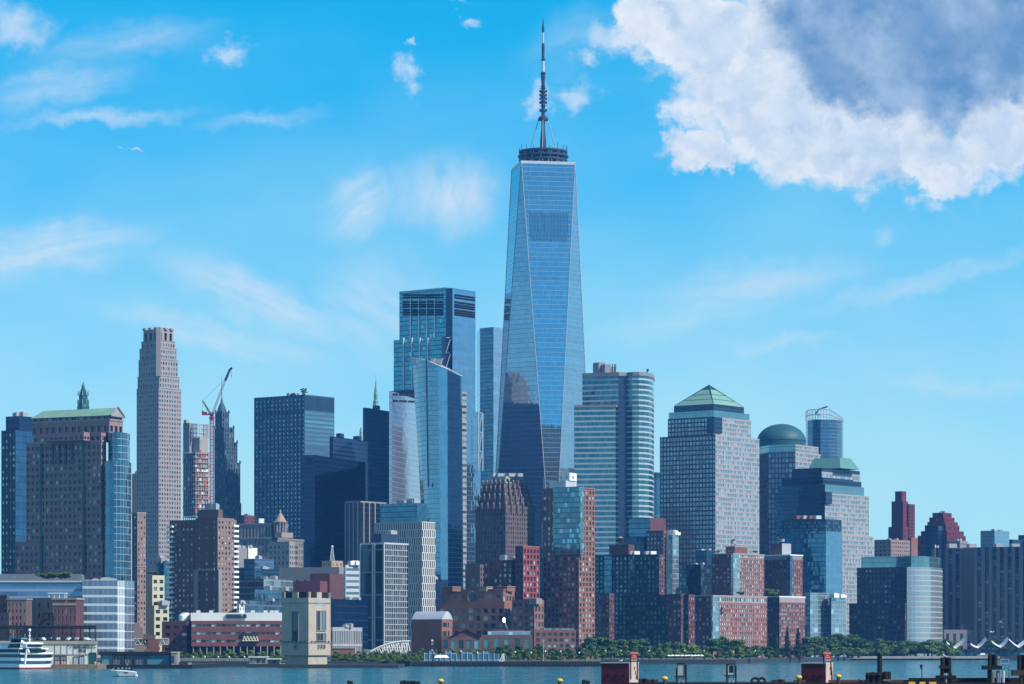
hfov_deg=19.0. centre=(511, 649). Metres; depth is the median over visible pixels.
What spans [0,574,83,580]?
roof terrace building
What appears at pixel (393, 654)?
broadleaf tree
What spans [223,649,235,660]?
broadleaf tree
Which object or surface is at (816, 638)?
broadleaf tree
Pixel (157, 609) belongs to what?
loft building
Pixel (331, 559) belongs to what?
lattice mast
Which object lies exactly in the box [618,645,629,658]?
broadleaf tree
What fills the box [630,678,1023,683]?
timber jetty
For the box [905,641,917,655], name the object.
broadleaf tree
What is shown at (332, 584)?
brick block
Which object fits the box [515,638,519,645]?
window
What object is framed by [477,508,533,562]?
window
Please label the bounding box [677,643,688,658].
broadleaf tree
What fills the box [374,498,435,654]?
chequered tower
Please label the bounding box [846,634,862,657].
broadleaf tree
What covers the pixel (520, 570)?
apartment block
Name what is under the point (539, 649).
broadleaf tree
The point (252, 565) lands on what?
office block
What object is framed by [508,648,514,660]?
broadleaf tree
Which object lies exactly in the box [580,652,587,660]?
broadleaf tree
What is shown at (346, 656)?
broadleaf tree
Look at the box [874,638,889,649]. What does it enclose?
broadleaf tree
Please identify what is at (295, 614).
window
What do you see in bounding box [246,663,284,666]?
stone pier
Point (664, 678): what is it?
bollard
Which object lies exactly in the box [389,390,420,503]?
banded tower
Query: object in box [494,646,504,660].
broadleaf tree
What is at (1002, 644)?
tent canopy
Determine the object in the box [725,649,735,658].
broadleaf tree
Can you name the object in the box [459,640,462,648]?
window
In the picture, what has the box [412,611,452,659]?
brick hall
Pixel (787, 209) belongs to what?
sky
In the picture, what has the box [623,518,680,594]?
brick apartments
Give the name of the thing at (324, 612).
window
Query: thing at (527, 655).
broadleaf tree
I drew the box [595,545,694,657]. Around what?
dark apartments
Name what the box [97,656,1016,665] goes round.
ground
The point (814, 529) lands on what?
window
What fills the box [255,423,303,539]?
window
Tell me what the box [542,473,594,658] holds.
apartment tower
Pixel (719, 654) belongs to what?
broadleaf tree
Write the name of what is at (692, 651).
broadleaf tree
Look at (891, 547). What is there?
brick block
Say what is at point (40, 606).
rendered warehouse
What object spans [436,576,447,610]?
office block
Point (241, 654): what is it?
broadleaf tree
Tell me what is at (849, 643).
broadleaf tree
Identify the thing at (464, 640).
brick hall
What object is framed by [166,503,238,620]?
slab apartments
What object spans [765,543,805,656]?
brick apartments
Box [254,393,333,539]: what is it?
slab tower
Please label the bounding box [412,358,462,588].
flared tower
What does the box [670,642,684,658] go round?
broadleaf tree
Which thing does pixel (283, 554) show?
stone building
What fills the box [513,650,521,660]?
broadleaf tree
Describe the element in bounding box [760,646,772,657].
broadleaf tree
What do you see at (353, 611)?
office block
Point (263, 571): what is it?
office block
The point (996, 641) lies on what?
broadleaf tree
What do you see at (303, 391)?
antenna mast
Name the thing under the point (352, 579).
office block
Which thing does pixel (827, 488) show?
stepped tower
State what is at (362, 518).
ribbed tower
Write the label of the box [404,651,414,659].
broadleaf tree
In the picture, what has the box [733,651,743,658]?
broadleaf tree
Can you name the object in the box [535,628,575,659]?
brick wing
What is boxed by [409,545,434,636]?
window
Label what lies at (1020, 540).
glass box
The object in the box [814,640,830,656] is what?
broadleaf tree
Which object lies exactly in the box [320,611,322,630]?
window
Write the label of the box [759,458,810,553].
window
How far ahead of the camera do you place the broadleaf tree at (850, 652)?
2149.29 m
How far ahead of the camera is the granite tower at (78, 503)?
1761.00 m
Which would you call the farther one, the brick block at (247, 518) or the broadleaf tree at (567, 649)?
the brick block at (247, 518)
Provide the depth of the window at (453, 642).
1545.31 m
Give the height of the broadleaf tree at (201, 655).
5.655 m
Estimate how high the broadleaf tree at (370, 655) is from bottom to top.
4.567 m
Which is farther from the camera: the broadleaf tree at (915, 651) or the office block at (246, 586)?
the broadleaf tree at (915, 651)
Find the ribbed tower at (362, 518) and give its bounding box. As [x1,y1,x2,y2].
[345,501,386,564]
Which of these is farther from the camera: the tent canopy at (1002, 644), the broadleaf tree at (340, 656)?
the tent canopy at (1002, 644)
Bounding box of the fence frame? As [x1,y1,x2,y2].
[0,625,98,640]
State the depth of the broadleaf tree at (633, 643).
1797.58 m
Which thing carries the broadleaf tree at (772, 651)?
on the ground
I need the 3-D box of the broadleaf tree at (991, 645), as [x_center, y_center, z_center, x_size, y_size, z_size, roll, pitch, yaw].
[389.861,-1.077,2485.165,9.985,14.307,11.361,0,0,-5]
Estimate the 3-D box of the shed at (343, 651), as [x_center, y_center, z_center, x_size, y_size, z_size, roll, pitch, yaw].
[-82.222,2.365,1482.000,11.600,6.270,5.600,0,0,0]
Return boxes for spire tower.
[77,382,88,408]
[372,381,378,408]
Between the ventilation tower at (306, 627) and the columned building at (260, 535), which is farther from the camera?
the columned building at (260, 535)
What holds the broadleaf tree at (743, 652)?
on the ground
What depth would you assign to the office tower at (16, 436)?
1884.32 m
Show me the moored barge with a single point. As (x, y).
(183, 663)
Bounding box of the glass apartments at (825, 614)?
[804,593,846,656]
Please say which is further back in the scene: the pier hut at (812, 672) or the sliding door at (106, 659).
the sliding door at (106, 659)
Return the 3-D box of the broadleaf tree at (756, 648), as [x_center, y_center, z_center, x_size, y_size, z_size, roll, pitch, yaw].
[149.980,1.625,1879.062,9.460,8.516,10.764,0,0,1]
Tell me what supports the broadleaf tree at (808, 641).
on the ground
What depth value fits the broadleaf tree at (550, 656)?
1479.62 m
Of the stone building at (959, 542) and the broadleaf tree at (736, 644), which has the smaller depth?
the broadleaf tree at (736, 644)
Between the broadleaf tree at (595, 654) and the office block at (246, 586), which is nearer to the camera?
the broadleaf tree at (595, 654)
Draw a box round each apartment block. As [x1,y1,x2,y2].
[465,564,483,588]
[484,546,539,599]
[680,563,711,594]
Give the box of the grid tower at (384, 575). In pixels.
[360,530,408,656]
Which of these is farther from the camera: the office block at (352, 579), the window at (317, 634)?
the office block at (352, 579)
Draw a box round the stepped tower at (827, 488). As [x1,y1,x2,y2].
[776,458,873,655]
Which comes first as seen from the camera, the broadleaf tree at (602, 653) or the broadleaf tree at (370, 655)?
the broadleaf tree at (370, 655)
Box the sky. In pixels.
[0,0,1023,580]
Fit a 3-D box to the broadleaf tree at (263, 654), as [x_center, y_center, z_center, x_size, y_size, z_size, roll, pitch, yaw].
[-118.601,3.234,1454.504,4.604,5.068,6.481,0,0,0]
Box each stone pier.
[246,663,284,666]
[279,664,404,667]
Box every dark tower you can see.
[303,455,364,566]
[330,433,367,500]
[363,405,388,503]
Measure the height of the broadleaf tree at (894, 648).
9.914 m
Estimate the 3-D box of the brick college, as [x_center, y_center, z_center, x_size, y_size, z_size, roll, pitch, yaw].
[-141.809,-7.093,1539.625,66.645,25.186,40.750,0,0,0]
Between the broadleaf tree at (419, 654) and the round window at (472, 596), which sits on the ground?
the broadleaf tree at (419, 654)
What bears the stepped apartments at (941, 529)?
on the ground
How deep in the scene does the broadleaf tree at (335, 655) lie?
1449.72 m
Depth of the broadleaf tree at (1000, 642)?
2493.68 m
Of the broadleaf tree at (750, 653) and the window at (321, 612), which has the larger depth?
the broadleaf tree at (750, 653)
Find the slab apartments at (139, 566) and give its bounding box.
[131,512,146,651]
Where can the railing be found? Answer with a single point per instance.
(215, 658)
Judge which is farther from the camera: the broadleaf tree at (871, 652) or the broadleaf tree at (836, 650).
the broadleaf tree at (871, 652)
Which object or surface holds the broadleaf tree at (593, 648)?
on the ground
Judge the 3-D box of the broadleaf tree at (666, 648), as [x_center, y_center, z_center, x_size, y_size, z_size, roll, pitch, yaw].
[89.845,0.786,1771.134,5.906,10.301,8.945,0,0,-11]
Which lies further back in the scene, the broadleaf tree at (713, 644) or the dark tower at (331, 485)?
the dark tower at (331, 485)
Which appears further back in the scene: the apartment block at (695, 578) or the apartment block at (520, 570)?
the apartment block at (695, 578)
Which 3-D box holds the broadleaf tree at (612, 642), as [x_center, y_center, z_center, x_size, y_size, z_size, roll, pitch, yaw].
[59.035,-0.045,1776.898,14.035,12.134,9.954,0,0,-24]
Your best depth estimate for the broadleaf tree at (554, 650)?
1527.13 m
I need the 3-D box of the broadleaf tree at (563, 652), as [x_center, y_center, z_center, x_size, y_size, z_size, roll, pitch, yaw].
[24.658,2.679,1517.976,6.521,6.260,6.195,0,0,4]
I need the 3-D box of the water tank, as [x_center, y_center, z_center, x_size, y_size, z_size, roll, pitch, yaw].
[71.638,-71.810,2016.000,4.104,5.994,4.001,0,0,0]
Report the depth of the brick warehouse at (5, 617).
1373.61 m
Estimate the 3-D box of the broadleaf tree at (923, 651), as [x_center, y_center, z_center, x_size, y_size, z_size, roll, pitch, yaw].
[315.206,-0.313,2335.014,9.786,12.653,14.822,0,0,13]
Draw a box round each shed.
[0,641,96,663]
[99,652,179,664]
[331,648,354,660]
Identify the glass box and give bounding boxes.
[980,529,1008,546]
[1009,535,1023,546]
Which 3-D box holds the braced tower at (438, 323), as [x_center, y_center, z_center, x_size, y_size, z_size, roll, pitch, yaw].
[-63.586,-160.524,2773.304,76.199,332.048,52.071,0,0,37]
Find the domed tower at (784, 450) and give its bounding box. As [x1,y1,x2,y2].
[757,424,820,595]
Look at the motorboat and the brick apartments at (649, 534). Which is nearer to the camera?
the motorboat
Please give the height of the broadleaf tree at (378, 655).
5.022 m
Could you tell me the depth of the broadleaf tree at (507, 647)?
1517.32 m
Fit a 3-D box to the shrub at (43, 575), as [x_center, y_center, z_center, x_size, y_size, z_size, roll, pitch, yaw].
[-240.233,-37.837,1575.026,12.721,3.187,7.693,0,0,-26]
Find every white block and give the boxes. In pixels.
[236,545,246,578]
[246,545,256,558]
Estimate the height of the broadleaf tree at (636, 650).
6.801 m
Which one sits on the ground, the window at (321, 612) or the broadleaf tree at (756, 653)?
the broadleaf tree at (756, 653)
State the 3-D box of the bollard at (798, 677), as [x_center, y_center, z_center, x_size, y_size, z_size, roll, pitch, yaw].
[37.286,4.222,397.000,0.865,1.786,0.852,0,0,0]
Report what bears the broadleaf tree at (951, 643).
on the ground
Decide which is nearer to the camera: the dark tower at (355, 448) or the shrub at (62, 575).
the shrub at (62, 575)
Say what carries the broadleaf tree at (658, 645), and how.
on the ground
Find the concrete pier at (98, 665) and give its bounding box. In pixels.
[51,662,108,668]
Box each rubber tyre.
[750,677,759,682]
[757,677,765,682]
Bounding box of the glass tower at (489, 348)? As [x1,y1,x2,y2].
[477,327,502,485]
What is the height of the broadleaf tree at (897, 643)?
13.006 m
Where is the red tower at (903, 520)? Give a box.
[888,491,917,555]
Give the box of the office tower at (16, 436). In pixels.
[1,412,32,573]
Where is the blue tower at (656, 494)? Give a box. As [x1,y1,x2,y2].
[654,472,659,517]
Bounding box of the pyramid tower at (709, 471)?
[660,385,758,593]
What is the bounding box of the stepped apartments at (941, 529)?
[918,511,965,556]
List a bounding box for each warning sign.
[630,651,637,679]
[822,651,832,679]
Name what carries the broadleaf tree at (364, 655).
on the ground
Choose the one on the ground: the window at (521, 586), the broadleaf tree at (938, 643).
the broadleaf tree at (938, 643)
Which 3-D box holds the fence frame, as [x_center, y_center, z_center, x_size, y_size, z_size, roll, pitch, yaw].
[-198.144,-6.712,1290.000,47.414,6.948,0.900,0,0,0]
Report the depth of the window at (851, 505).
2687.71 m
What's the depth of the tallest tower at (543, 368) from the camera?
2619.03 m
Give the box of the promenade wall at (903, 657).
[851,656,999,658]
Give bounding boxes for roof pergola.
[48,593,67,597]
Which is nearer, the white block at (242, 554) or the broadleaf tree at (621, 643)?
the broadleaf tree at (621, 643)
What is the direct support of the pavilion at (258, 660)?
on the stone pier at (261, 665)
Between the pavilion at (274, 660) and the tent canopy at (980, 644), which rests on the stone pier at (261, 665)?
the pavilion at (274, 660)
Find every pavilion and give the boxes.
[250,657,267,663]
[266,658,281,663]
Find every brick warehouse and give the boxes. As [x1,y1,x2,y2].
[0,595,11,640]
[6,598,32,640]
[52,598,84,640]
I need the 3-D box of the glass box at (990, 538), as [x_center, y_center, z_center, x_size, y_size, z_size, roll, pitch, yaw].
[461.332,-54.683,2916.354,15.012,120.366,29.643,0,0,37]
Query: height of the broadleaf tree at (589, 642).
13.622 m
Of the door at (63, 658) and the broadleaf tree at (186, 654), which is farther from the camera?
the broadleaf tree at (186, 654)
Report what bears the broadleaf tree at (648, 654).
on the ground
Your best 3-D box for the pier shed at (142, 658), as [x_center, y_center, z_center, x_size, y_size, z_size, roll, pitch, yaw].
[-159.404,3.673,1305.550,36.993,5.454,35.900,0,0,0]
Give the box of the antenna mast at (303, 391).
[300,388,306,394]
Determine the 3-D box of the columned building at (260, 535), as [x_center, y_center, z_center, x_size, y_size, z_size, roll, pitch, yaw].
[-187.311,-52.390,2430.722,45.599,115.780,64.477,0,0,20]
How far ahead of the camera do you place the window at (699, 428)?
2568.39 m
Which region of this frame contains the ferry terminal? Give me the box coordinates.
[949,648,1023,656]
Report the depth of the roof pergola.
1398.90 m
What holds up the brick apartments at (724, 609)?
on the ground
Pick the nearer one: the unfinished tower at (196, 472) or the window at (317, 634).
the window at (317, 634)
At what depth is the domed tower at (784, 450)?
2767.30 m
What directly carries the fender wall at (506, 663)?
in the river water
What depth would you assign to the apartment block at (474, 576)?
1902.33 m
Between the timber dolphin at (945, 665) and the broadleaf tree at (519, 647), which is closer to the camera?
the timber dolphin at (945, 665)
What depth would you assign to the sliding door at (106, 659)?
1291.78 m
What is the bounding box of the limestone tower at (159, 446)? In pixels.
[136,327,180,634]
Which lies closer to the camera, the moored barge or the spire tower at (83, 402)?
the moored barge
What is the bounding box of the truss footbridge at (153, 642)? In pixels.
[134,635,168,651]
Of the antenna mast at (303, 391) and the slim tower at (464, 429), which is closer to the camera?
the slim tower at (464, 429)
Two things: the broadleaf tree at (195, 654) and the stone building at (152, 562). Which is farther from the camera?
the stone building at (152, 562)
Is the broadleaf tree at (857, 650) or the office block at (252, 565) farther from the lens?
the broadleaf tree at (857, 650)
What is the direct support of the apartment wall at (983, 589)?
on the ground
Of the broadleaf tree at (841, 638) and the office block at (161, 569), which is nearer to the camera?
the office block at (161, 569)
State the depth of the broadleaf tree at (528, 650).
1514.40 m
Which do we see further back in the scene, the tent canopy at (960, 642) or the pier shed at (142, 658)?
the tent canopy at (960, 642)
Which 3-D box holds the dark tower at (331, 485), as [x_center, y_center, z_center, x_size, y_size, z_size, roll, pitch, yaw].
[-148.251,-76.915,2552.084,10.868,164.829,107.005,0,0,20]
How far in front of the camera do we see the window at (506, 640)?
1560.47 m
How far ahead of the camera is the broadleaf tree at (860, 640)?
2204.66 m
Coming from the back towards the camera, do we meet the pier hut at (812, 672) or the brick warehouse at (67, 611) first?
the brick warehouse at (67, 611)
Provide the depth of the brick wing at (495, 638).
1560.40 m
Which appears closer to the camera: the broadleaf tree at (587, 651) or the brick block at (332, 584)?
the broadleaf tree at (587, 651)
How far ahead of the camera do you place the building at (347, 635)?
1658.90 m
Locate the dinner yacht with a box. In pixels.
[0,629,53,668]
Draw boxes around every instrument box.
[674,663,686,682]
[724,664,736,682]
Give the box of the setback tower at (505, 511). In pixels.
[467,473,535,564]
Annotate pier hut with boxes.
[600,662,638,683]
[800,662,832,682]
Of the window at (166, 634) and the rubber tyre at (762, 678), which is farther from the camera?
the window at (166, 634)
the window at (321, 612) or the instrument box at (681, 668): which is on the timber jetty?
the instrument box at (681, 668)
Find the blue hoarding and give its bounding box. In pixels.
[424,651,498,660]
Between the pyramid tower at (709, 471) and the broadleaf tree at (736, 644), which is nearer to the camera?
the broadleaf tree at (736, 644)
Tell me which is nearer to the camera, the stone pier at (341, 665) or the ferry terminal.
the stone pier at (341, 665)
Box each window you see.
[17,459,103,579]
[140,378,179,632]
[165,632,281,656]
[171,542,234,620]
[215,464,236,533]
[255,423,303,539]
[292,611,298,641]
[316,610,319,630]
[316,633,319,640]
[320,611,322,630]
[323,611,325,630]
[388,585,403,656]
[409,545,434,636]
[443,640,447,648]
[451,640,455,648]
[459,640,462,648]
[467,591,477,601]
[467,640,470,648]
[474,640,478,648]
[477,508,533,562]
[484,638,488,647]
[494,638,498,647]
[504,638,508,644]
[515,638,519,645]
[517,586,537,599]
[525,638,529,647]
[544,522,593,657]
[596,580,693,656]
[660,427,758,564]
[696,573,765,656]
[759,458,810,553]
[766,590,801,655]
[777,505,872,634]
[810,528,825,530]
[850,605,905,654]
[942,560,1023,648]
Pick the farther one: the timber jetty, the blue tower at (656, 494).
the blue tower at (656, 494)
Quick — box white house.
[237,600,245,612]
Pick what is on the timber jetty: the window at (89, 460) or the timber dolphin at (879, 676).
the timber dolphin at (879, 676)
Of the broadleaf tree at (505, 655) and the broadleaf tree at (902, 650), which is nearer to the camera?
the broadleaf tree at (505, 655)
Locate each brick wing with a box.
[481,629,531,659]
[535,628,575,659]
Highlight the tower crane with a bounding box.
[202,367,232,502]
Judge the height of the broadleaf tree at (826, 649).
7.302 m
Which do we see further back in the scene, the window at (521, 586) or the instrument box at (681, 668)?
the window at (521, 586)
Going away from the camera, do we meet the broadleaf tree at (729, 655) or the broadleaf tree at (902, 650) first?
the broadleaf tree at (729, 655)
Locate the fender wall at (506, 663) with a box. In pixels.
[415,661,600,665]
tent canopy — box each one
[946,637,964,654]
[970,637,986,655]
[992,637,1008,656]
[1009,639,1023,647]
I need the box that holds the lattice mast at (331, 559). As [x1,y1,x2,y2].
[330,546,334,560]
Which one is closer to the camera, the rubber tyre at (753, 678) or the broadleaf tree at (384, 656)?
the rubber tyre at (753, 678)
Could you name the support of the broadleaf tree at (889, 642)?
on the ground
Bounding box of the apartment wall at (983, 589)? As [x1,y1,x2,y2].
[931,544,1023,648]
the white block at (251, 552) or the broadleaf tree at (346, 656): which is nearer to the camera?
the broadleaf tree at (346, 656)
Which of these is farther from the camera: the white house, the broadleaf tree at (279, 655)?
the white house
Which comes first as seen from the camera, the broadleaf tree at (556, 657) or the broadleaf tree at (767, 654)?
the broadleaf tree at (556, 657)
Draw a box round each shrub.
[35,573,58,578]
[46,572,71,578]
[147,571,157,574]
[764,588,779,595]
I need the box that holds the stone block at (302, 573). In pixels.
[279,561,343,580]
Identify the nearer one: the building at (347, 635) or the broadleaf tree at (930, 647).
the building at (347, 635)
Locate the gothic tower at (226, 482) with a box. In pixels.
[214,386,240,534]
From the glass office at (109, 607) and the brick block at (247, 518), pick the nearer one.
the glass office at (109, 607)
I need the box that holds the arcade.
[943,625,973,655]
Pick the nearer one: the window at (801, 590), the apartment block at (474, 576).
the apartment block at (474, 576)
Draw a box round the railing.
[180,658,249,660]
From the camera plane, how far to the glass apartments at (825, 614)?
2254.59 m
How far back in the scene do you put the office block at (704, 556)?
2253.15 m
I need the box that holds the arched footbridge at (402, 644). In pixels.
[370,640,409,653]
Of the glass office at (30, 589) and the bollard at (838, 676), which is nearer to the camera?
the bollard at (838, 676)
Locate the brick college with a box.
[162,610,284,660]
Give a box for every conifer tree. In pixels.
[772,628,780,657]
[781,626,791,658]
[792,628,803,658]
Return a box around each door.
[55,656,59,663]
[61,656,65,663]
[90,653,95,663]
[102,655,111,663]
[147,655,169,663]
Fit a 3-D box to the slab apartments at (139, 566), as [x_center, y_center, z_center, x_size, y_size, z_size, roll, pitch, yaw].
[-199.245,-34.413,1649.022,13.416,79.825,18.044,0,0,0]
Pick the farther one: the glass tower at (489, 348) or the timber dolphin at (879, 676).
the glass tower at (489, 348)
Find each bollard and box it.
[661,676,667,683]
[795,675,801,683]
[835,674,841,683]
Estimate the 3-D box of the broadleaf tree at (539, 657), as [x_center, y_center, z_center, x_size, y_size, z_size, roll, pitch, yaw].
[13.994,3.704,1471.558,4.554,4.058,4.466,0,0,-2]
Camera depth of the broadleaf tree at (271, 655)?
1457.26 m
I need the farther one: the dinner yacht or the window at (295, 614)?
the window at (295, 614)
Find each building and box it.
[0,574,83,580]
[132,471,136,511]
[147,575,169,651]
[148,555,169,574]
[236,509,303,566]
[269,541,297,568]
[330,623,361,659]
[438,586,543,649]
[849,556,942,655]
[947,538,967,548]
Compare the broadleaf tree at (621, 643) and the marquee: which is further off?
the broadleaf tree at (621, 643)
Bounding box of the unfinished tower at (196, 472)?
[182,420,209,519]
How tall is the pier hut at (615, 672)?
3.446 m
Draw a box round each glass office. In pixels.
[0,581,81,597]
[82,577,133,660]
[780,516,841,596]
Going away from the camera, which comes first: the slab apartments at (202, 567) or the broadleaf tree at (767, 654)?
the slab apartments at (202, 567)
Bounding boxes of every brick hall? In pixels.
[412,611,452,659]
[442,630,481,653]
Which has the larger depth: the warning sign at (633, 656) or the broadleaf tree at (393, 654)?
the broadleaf tree at (393, 654)
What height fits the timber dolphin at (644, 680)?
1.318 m
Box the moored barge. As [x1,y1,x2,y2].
[179,662,194,664]
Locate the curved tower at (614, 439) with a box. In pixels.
[574,362,654,554]
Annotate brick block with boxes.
[241,514,254,522]
[293,573,343,598]
[874,538,909,556]
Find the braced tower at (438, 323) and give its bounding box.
[394,287,482,563]
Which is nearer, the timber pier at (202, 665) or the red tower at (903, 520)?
the timber pier at (202, 665)
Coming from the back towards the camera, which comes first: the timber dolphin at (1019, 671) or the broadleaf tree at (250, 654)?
the broadleaf tree at (250, 654)
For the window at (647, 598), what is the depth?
1999.29 m
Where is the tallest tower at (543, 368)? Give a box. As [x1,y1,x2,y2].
[496,20,585,599]
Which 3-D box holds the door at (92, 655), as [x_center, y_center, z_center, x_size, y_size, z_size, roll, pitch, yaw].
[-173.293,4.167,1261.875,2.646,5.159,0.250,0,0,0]
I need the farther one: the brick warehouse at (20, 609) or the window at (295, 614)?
the brick warehouse at (20, 609)
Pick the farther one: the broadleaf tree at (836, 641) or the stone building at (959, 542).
the stone building at (959, 542)
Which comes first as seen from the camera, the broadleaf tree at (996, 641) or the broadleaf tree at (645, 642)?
the broadleaf tree at (645, 642)
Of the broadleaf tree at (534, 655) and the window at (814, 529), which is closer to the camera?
the broadleaf tree at (534, 655)
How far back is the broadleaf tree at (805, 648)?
1984.18 m
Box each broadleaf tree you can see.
[183,653,192,660]
[188,652,199,659]
[197,650,205,660]
[206,651,214,659]
[213,651,221,657]
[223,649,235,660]
[238,651,245,657]
[246,650,254,657]
[258,651,267,656]
[268,652,277,657]
[275,649,283,657]
[331,651,338,657]
[337,653,343,659]
[342,653,349,660]
[351,653,359,658]
[360,651,369,660]
[367,652,375,658]
[375,651,380,658]
[381,650,388,659]
[390,650,396,658]
[396,652,403,659]
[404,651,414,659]
[410,653,419,659]
[417,651,423,658]
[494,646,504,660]
[499,650,507,658]
[502,644,511,660]
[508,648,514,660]
[513,645,524,660]
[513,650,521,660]
[523,648,533,660]
[524,652,530,658]
[532,649,537,658]
[536,645,546,660]
[537,653,544,659]
[546,650,554,660]
[548,648,557,660]
[553,651,563,660]
[555,649,567,660]
[565,647,571,660]
[565,649,575,660]
[574,646,584,659]
[580,649,590,659]
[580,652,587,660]
[581,637,600,658]
[588,646,596,658]
[591,650,598,658]
[595,637,611,658]
[598,647,609,658]
[604,639,622,658]
[609,647,619,658]
[615,639,627,658]
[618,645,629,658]
[627,638,642,650]
[629,648,641,656]
[638,638,649,658]
[644,646,653,658]
[654,643,663,653]
[654,648,665,658]
[662,642,671,658]
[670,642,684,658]
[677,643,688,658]
[683,645,691,658]
[686,646,699,658]
[690,644,701,658]
[698,646,713,658]
[706,638,723,658]
[714,651,724,658]
[715,638,729,658]
[719,636,732,658]
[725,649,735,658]
[729,639,754,658]
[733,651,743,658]
[737,648,747,658]
[743,649,753,658]
[752,645,762,657]
[752,651,762,658]
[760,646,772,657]
[764,646,776,657]
[764,649,773,658]
[792,645,809,658]
[800,637,814,656]
[809,636,825,656]
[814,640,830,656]
[815,646,824,656]
[820,647,834,656]
[822,637,837,651]
[827,636,842,656]
[831,634,846,650]
[832,647,841,656]
[838,647,848,657]
[843,637,854,657]
[845,648,856,657]
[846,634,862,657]
[852,637,870,657]
[853,647,863,657]
[863,648,870,655]
[864,642,876,655]
[869,641,880,655]
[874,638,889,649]
[874,644,889,654]
[880,643,893,655]
[885,640,896,655]
[889,644,897,655]
[895,641,906,655]
[897,643,908,655]
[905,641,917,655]
[908,642,920,655]
[918,641,927,655]
[919,640,939,655]
[934,640,944,655]
[937,644,955,655]
[948,641,961,655]
[987,640,997,648]
[993,639,999,648]
[999,639,1005,648]
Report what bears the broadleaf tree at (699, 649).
on the ground
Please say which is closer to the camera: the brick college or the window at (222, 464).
the brick college
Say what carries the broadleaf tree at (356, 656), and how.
on the ground
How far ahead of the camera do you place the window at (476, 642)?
1545.31 m
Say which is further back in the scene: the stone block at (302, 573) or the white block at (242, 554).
the stone block at (302, 573)
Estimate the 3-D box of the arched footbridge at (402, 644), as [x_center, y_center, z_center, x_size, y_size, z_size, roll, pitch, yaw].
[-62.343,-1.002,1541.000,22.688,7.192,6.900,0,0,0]
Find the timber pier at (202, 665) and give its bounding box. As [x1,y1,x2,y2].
[106,663,225,668]
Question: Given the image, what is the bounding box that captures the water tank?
[618,536,622,544]
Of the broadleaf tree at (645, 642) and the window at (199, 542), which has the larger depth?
the broadleaf tree at (645, 642)
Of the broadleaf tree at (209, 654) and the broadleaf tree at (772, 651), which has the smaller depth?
the broadleaf tree at (209, 654)
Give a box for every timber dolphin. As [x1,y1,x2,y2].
[400,680,419,683]
[638,678,657,682]
[865,653,890,682]
[935,657,955,682]
[981,654,1004,682]
[1011,655,1023,682]
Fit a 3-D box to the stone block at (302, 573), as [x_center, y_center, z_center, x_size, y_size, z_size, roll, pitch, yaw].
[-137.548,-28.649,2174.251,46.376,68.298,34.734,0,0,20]
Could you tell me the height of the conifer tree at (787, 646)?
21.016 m
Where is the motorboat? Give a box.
[110,663,136,676]
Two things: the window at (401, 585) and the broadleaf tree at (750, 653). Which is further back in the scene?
the broadleaf tree at (750, 653)
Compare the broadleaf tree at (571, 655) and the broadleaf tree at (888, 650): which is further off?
the broadleaf tree at (888, 650)
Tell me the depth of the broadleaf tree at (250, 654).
1452.13 m
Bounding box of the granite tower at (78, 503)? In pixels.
[15,406,130,580]
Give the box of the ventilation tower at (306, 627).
[281,592,330,663]
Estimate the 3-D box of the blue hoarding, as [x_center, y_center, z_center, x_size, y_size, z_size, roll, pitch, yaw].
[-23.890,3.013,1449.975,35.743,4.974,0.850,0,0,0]
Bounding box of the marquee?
[434,655,448,660]
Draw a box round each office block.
[156,560,169,620]
[236,576,292,610]
[244,555,273,578]
[244,598,281,612]
[251,586,293,601]
[255,566,278,578]
[331,597,367,651]
[344,561,359,598]
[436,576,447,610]
[696,548,715,564]
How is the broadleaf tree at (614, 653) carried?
on the ground
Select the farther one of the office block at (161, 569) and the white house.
the office block at (161, 569)
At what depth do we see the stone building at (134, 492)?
2701.81 m
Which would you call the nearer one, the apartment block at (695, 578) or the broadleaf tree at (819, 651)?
the broadleaf tree at (819, 651)
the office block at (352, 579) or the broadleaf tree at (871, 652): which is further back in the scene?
the broadleaf tree at (871, 652)
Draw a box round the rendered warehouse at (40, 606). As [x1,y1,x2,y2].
[31,598,51,640]
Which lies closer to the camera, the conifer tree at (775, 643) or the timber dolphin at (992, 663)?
the timber dolphin at (992, 663)
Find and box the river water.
[0,660,1018,683]
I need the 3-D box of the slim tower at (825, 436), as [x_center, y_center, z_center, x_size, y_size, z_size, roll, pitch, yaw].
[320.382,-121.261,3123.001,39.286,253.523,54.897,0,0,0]
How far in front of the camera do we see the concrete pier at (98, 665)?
1254.00 m
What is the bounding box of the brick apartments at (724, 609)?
[695,546,767,657]
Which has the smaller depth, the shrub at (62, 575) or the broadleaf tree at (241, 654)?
the broadleaf tree at (241, 654)
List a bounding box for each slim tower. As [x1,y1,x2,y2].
[462,392,466,588]
[805,406,843,457]

